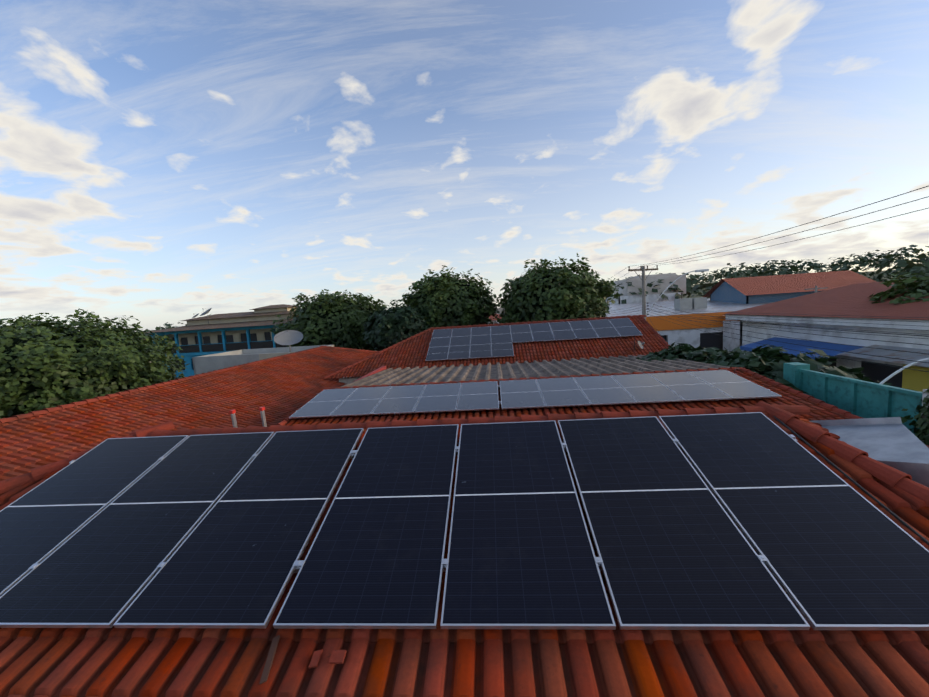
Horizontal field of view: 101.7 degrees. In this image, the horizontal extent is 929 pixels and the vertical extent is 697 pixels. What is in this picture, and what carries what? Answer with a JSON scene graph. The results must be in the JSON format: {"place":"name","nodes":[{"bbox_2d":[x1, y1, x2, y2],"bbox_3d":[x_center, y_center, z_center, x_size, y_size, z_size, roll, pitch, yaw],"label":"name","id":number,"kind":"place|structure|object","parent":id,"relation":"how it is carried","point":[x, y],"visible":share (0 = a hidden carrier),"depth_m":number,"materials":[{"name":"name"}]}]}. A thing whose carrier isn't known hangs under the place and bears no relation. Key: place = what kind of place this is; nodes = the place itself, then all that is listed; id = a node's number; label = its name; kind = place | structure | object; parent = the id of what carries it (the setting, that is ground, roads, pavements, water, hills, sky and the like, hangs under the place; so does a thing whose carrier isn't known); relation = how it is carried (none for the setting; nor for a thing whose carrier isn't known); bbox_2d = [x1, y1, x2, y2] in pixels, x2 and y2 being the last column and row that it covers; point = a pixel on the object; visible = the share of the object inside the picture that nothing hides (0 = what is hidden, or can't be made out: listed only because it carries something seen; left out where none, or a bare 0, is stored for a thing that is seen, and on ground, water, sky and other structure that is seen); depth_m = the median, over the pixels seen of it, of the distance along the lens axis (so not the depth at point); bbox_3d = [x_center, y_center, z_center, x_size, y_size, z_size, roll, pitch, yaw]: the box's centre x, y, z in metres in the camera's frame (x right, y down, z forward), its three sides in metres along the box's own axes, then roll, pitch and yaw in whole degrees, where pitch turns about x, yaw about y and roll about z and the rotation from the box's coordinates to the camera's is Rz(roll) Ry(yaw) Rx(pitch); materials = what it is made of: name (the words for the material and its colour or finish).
{"place":"outdoors","nodes":[
{"label":"outdoors","id":0,"kind":"place"},
{"bbox_2d":[192,330,334,374],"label":"building","id":1,"kind":"structure","parent":0,"point":[209,363],"depth_m":27.49,"materials":[{"name":"paint"}]},
{"bbox_2d":[155,308,506,378],"bbox_3d":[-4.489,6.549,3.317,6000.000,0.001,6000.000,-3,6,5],"label":"ground","id":2,"kind":"structure","parent":0,"point":[500,310],"depth_m":510.63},
{"bbox_2d":[0,308,189,418],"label":"tree","id":3,"kind":"object","parent":2,"relation":"on","point":[45,364],"visible":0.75,"depth_m":14.39,"materials":[{"name":"green plant"}]},
{"bbox_2d":[144,304,297,376],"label":"building","id":4,"kind":"structure","parent":2,"relation":"on","point":[211,334],"depth_m":50.34,"materials":[{"name":"paint"}]},
{"bbox_2d":[270,289,386,350],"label":"tree","id":5,"kind":"object","parent":2,"relation":"on","point":[339,320],"visible":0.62,"depth_m":40.30,"materials":[{"name":"green plant"}]},
{"bbox_2d":[339,376,360,383],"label":"block","id":6,"kind":"structure","parent":2,"relation":"on","point":[346,380],"depth_m":19.46,"materials":[{"name":"concrete"}]},
{"bbox_2d":[353,366,385,381],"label":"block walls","id":7,"kind":"structure","parent":2,"relation":"on","point":[382,368],"depth_m":17.74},
{"bbox_2d":[335,355,740,388],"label":"corrugated roof","id":8,"kind":"structure","parent":7,"relation":"on","point":[537,369],"depth_m":15.04,"materials":[{"name":"grey metal"}]},
{"bbox_2d":[361,299,433,350],"bbox_3d":[-6.089,-0.637,35.510,7.092,7.892,7.134,-3,6,5],"label":"tree","id":9,"kind":"object","parent":2,"relation":"on","point":[389,327],"visible":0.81,"depth_m":33.37,"materials":[{"name":"green plant"}]},
{"bbox_2d":[138,313,698,338],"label":"distant houses","id":10,"kind":"structure","parent":2,"relation":"on","point":[494,319],"depth_m":99.56,"materials":[{"name":"white paint"}]},
{"bbox_2d":[396,265,499,327],"bbox_3d":[-1.547,-3.061,39.856,10.817,11.232,11.244,-3,6,5],"label":"tree","id":11,"kind":"object","parent":2,"relation":"on","point":[445,299],"visible":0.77,"depth_m":36.57,"materials":[{"name":"green plant"}]},
{"bbox_2d":[5,245,928,346],"bbox_3d":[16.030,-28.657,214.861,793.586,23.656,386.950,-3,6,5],"label":"distant forest","id":12,"kind":"object","parent":2,"relation":"on","point":[905,265],"visible":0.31,"depth_m":112.42,"materials":[{"name":"green plant"}]},
{"bbox_2d":[496,253,619,323],"bbox_3d":[8.903,-3.360,36.612,11.031,11.144,11.041,2,8,41],"label":"tree","id":13,"kind":"object","parent":2,"relation":"on","point":[544,293],"visible":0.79,"depth_m":33.49,"materials":[{"name":"green plant"}]},
{"bbox_2d":[606,273,685,304],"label":"white block","id":14,"kind":"structure","parent":2,"relation":"on","point":[636,283],"depth_m":56.77,"materials":[{"name":"paint"}]},
{"bbox_2d":[626,342,748,361],"bbox_3d":[10.179,1.987,16.724,6.500,4.430,6.476,-9,8,-40],"label":"tree","id":15,"kind":"object","parent":2,"relation":"on","point":[686,351],"visible":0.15,"depth_m":16.02,"materials":[{"name":"green plant"}]},
{"bbox_2d":[605,297,772,351],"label":"building","id":16,"kind":"structure","parent":2,"relation":"on","point":[670,332],"depth_m":36.95,"materials":[{"name":"white paint"}]},
{"bbox_2d":[703,270,875,312],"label":"blue house","id":17,"kind":"structure","parent":2,"relation":"on","point":[759,289],"depth_m":42.52,"materials":[{"name":"blue paint"},{"name":"clay roof tile"}]},
{"bbox_2d":[701,343,891,393],"bbox_3d":[10.877,2.176,13.615,6.424,4.600,6.259,-3,6,5],"label":"tree","id":18,"kind":"object","parent":2,"relation":"on","point":[767,361],"visible":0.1,"depth_m":12.63,"materials":[{"name":"green plant"}]},
{"bbox_2d":[805,286,827,292],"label":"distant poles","id":19,"kind":"object","parent":2,"relation":"on","point":[815,288],"visible":0.15,"depth_m":36.24,"materials":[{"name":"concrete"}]},
{"bbox_2d":[725,281,928,391],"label":"white shops","id":20,"kind":"structure","parent":2,"relation":"on","point":[851,301],"depth_m":20.11,"materials":[{"name":"paint"}]},
{"bbox_2d":[783,362,928,440],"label":"teal wall","id":21,"kind":"structure","parent":2,"relation":"on","point":[862,398],"depth_m":9.38,"materials":[{"name":"teal paint"},{"name":"concrete"}]},
{"bbox_2d":[867,271,928,303],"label":"tree","id":22,"kind":"object","parent":2,"relation":"on","point":[919,286],"visible":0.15,"depth_m":18.87,"materials":[{"name":"green plant"}]},
{"bbox_2d":[879,358,928,383],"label":"pole","id":23,"kind":"object","parent":2,"relation":"on","point":[896,372],"visible":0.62,"depth_m":10.00,"materials":[{"name":"metal"}]},
{"bbox_2d":[901,387,928,445],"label":"tree","id":24,"kind":"object","parent":2,"relation":"on","point":[922,424],"visible":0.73,"depth_m":7.63,"materials":[{"name":"green plant"}]},
{"bbox_2d":[0,0,928,331],"label":"sky","id":25,"kind":"structure","parent":0,"point":[162,162],"materials":[{"name":"blue"}]},
{"bbox_2d":[327,317,667,378],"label":"roof","id":26,"kind":"structure","parent":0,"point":[412,353],"depth_m":19.89,"materials":[{"name":"tile"}]},
{"bbox_2d":[426,346,448,360],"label":"panel","id":27,"kind":"object","parent":26,"relation":"on","point":[436,353],"visible":0.96,"depth_m":20.30,"materials":[{"name":"blue glass"}]},
{"bbox_2d":[447,345,469,359],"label":"panel","id":28,"kind":"object","parent":26,"relation":"on","point":[459,352],"visible":0.98,"depth_m":20.21,"materials":[{"name":"blue glass"}]},
{"bbox_2d":[470,344,491,358],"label":"panel","id":29,"kind":"object","parent":26,"relation":"on","point":[481,351],"visible":1,"depth_m":20.11,"materials":[{"name":"blue glass"}]},
{"bbox_2d":[323,315,669,378],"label":"roof ridge tiles","id":30,"kind":"object","parent":26,"relation":"on","point":[484,325],"visible":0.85,"depth_m":22.58,"materials":[{"name":"tile"}]},
{"bbox_2d":[491,343,513,356],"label":"panel","id":31,"kind":"object","parent":26,"relation":"on","point":[502,349],"visible":0.98,"depth_m":20.02,"materials":[{"name":"blue glass"}]},
{"bbox_2d":[634,335,644,349],"bbox_3d":[8.737,-0.282,18.822,0.411,0.750,0.367,-4,6,-6],"label":"roof dish","id":32,"kind":"object","parent":26,"relation":"on","point":[640,343],"visible":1,"depth_m":18.91,"materials":[{"name":"white metal"}]},
{"bbox_3d":[3.820,-0.877,21.632,11.640,0.658,1.353,-3,6,5],"label":"panel mounting","id":33,"kind":"object","parent":26,"relation":"attached to","visible":0},
{"bbox_2d":[429,329,451,346],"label":"panel","id":34,"kind":"object","parent":33,"relation":"attached to","point":[441,338],"visible":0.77,"depth_m":21.94,"materials":[{"name":"blue glass"}]},
{"bbox_2d":[450,328,470,345],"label":"panel","id":35,"kind":"object","parent":33,"relation":"attached to","point":[460,336],"visible":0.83,"depth_m":21.85,"materials":[{"name":"blue glass"}]},
{"bbox_2d":[470,326,490,344],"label":"panel","id":36,"kind":"object","parent":33,"relation":"attached to","point":[480,335],"visible":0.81,"depth_m":21.76,"materials":[{"name":"blue glass"}]},
{"bbox_2d":[491,325,511,343],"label":"panel","id":37,"kind":"object","parent":33,"relation":"attached to","point":[500,334],"visible":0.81,"depth_m":21.66,"materials":[{"name":"blue glass"}]},
{"bbox_2d":[510,324,532,342],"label":"panel","id":38,"kind":"object","parent":33,"relation":"attached to","point":[520,333],"visible":1,"depth_m":21.55,"materials":[{"name":"blue glass"}]},
{"bbox_2d":[529,323,554,341],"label":"panel","id":39,"kind":"object","parent":33,"relation":"attached to","point":[541,331],"visible":1,"depth_m":21.45,"materials":[{"name":"blue glass"}]},
{"bbox_2d":[549,322,575,340],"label":"panel","id":40,"kind":"object","parent":33,"relation":"attached to","point":[562,330],"visible":1,"depth_m":21.36,"materials":[{"name":"blue glass"}]},
{"bbox_2d":[569,320,597,338],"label":"panel","id":41,"kind":"object","parent":33,"relation":"attached to","point":[583,329],"visible":1,"depth_m":21.28,"materials":[{"name":"blue glass"}]},
{"bbox_2d":[589,319,620,337],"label":"panel","id":42,"kind":"object","parent":33,"relation":"attached to","point":[603,328],"visible":0.98,"depth_m":21.18,"materials":[{"name":"glass"}]},
{"bbox_2d":[609,318,642,336],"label":"panel","id":43,"kind":"object","parent":33,"relation":"attached to","point":[624,327],"visible":0.98,"depth_m":21.09,"materials":[{"name":"glass"}]},
{"bbox_2d":[284,370,850,425],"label":"roof","id":44,"kind":"structure","parent":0,"point":[818,411],"depth_m":9.83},
{"bbox_2d":[296,374,769,410],"bbox_3d":[1.592,1.330,10.982,12.844,0.314,1.409,-3,6,5],"label":"second panel mounting","id":45,"kind":"object","parent":44,"relation":"on","point":[537,384],"visible":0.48,"depth_m":10.44,"materials":[{"name":"silver metal"}]},
{"bbox_2d":[371,385,425,414],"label":"panel","id":46,"kind":"object","parent":45,"relation":"attached to","point":[399,399],"visible":0.98,"depth_m":11.04,"materials":[{"name":"grey glass"}]},
{"bbox_2d":[413,383,461,412],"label":"panel","id":47,"kind":"object","parent":45,"relation":"attached to","point":[439,397],"visible":1,"depth_m":10.95,"materials":[{"name":"grey glass"}]},
{"bbox_2d":[456,381,498,410],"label":"panel","id":48,"kind":"object","parent":45,"relation":"attached to","point":[478,396],"visible":1,"depth_m":10.85,"materials":[{"name":"glass"}]},
{"bbox_2d":[500,379,545,408],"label":"panel","id":49,"kind":"object","parent":45,"relation":"attached to","point":[516,394],"visible":1,"depth_m":10.75,"materials":[{"name":"grey glass"}]},
{"bbox_2d":[536,377,590,406],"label":"panel","id":50,"kind":"object","parent":45,"relation":"attached to","point":[559,392],"visible":1,"depth_m":10.66,"materials":[{"name":"grey glass"}]},
{"bbox_2d":[573,376,636,404],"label":"panel","id":51,"kind":"object","parent":45,"relation":"attached to","point":[602,390],"visible":0.98,"depth_m":10.57,"materials":[{"name":"grey glass"}]},
{"bbox_2d":[611,374,684,402],"bbox_3d":[5.059,1.090,10.695,1.134,0.312,2.265,-3,6,5],"label":"panel","id":52,"kind":"object","parent":45,"relation":"attached to","point":[643,388],"visible":0.96,"depth_m":10.48,"materials":[{"name":"grey glass"}]},
{"bbox_2d":[649,372,732,400],"bbox_3d":[6.208,1.025,10.603,1.134,0.312,2.265,-3,6,5],"label":"panel","id":53,"kind":"object","parent":45,"relation":"attached to","point":[686,386],"visible":0.9,"depth_m":10.38,"materials":[{"name":"grey glass"}]},
{"bbox_2d":[688,370,781,398],"bbox_3d":[7.356,0.960,10.510,1.134,0.312,2.265,-3,6,5],"label":"panel","id":54,"kind":"object","parent":45,"relation":"attached to","point":[732,385],"visible":0.88,"depth_m":10.29,"materials":[{"name":"glass"}]},
{"bbox_2d":[276,367,928,447],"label":"roof ridge tiles","id":55,"kind":"object","parent":44,"relation":"on","point":[283,422],"visible":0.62,"depth_m":11.92,"materials":[{"name":"tile"}]},
{"bbox_2d":[289,388,356,417],"bbox_3d":[-4.178,1.612,11.438,1.134,0.312,2.265,-3,6,5],"label":"panel","id":56,"kind":"object","parent":55,"relation":"attached to","point":[326,403],"visible":0.9,"depth_m":11.22,"materials":[{"name":"glass"}]},
{"bbox_2d":[329,386,391,416],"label":"panel","id":57,"kind":"object","parent":55,"relation":"attached to","point":[362,401],"visible":0.98,"depth_m":11.14,"materials":[{"name":"glass"}]},
{"bbox_2d":[682,270,910,298],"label":"hill terrain","id":58,"kind":"structure","parent":0,"point":[867,276],"depth_m":149.10,"materials":[{"name":"grey"}]},
{"bbox_2d":[800,418,846,443],"bbox_3d":[5.647,1.939,3.212,3.217,2.371,4.512,-5,6,-11],"label":"front roof hip face","id":59,"kind":"object","parent":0,"point":[835,436],"visible":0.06,"depth_m":4.57},
{"bbox_2d":[809,417,928,487],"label":"metal roof","id":60,"kind":"structure","parent":59,"relation":"on","point":[895,443],"depth_m":3.98,"materials":[{"name":"silver metal"}]},
{"bbox_3d":[-10.862,3.462,15.561,12.926,4.447,36.000,-3,6,5],"label":"block","id":61,"kind":"object","parent":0,"visible":0},
{"bbox_2d":[0,347,375,480],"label":"roof","id":62,"kind":"structure","parent":61,"relation":"on","point":[280,389],"depth_m":12.45,"materials":[{"name":"tile"}]},
{"bbox_2d":[0,346,377,423],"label":"roof caps","id":63,"kind":"object","parent":62,"relation":"on","point":[34,413],"visible":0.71,"depth_m":12.73,"materials":[{"name":"tile"}]},
{"bbox_2d":[229,407,266,427],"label":"vent pipes","id":64,"kind":"object","parent":62,"relation":"on","point":[233,416],"visible":0.15,"depth_m":5.71,"materials":[{"name":"metal"}]},
{"bbox_2d":[0,412,928,696],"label":"roof","id":65,"kind":"structure","parent":62,"relation":"on","point":[166,662],"depth_m":2.42,"materials":[{"name":"tile"}]},
{"bbox_2d":[28,435,797,572],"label":"panel clamps","id":66,"kind":"object","parent":65,"relation":"on","point":[444,562],"visible":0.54,"depth_m":3.01,"materials":[{"name":"silver metal"}]},
{"bbox_2d":[0,435,188,596],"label":"front panel","id":67,"kind":"object","parent":66,"relation":"attached to","point":[41,522],"visible":0.84,"depth_m":3.93,"materials":[{"name":"black glass"}]},
{"bbox_2d":[0,432,274,627],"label":"front panel","id":68,"kind":"object","parent":66,"relation":"attached to","point":[99,570],"visible":0.96,"depth_m":3.35,"materials":[{"name":"black glass"}]},
{"bbox_2d":[113,428,363,627],"bbox_3d":[-1.865,1.484,3.678,1.123,0.713,2.185,-3,6,5],"label":"front panel","id":69,"kind":"object","parent":66,"relation":"attached to","point":[236,555],"visible":1,"depth_m":3.23,"materials":[{"name":"glass"}]},
{"bbox_2d":[273,424,458,628],"bbox_3d":[-0.688,1.417,3.583,1.123,0.713,2.185,-3,6,5],"label":"front panel","id":70,"kind":"object","parent":66,"relation":"attached to","point":[375,555],"visible":1,"depth_m":3.12,"materials":[{"name":"glass"}]},
{"bbox_2d":[440,420,615,629],"bbox_3d":[0.460,1.352,3.491,1.123,0.713,2.185,-3,6,5],"label":"front panel","id":71,"kind":"object","parent":66,"relation":"attached to","point":[521,554],"visible":1,"depth_m":3.02,"materials":[{"name":"black glass"}]},
{"bbox_2d":[558,416,809,629],"bbox_3d":[1.607,1.288,3.399,1.123,0.713,2.185,-3,6,5],"label":"front panel","id":72,"kind":"object","parent":66,"relation":"attached to","point":[675,550],"visible":1,"depth_m":2.92,"materials":[{"name":"black glass"}]},
{"bbox_2d":[658,412,928,630],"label":"front panel","id":73,"kind":"object","parent":66,"relation":"attached to","point":[837,551],"visible":1,"depth_m":2.91,"materials":[{"name":"black glass"}]},
{"bbox_2d":[0,401,928,506],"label":"roof ridge tiles","id":74,"kind":"object","parent":65,"relation":"on","point":[883,472],"visible":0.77,"depth_m":4.56,"materials":[{"name":"tile"}]},
{"bbox_2d":[259,416,928,683],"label":"roof tiles","id":75,"kind":"object","parent":65,"relation":"on","point":[337,657],"visible":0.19,"depth_m":2.56,"materials":[{"name":"ceramic"}]},
{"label":"street","id":76,"kind":"structure","parent":0,"visible":0},
{"bbox_2d":[607,186,928,371],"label":"utility pole","id":77,"kind":"object","parent":76,"relation":"on","point":[643,279],"visible":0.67,"depth_m":16.76,"materials":[{"name":"concrete"}]}
]}

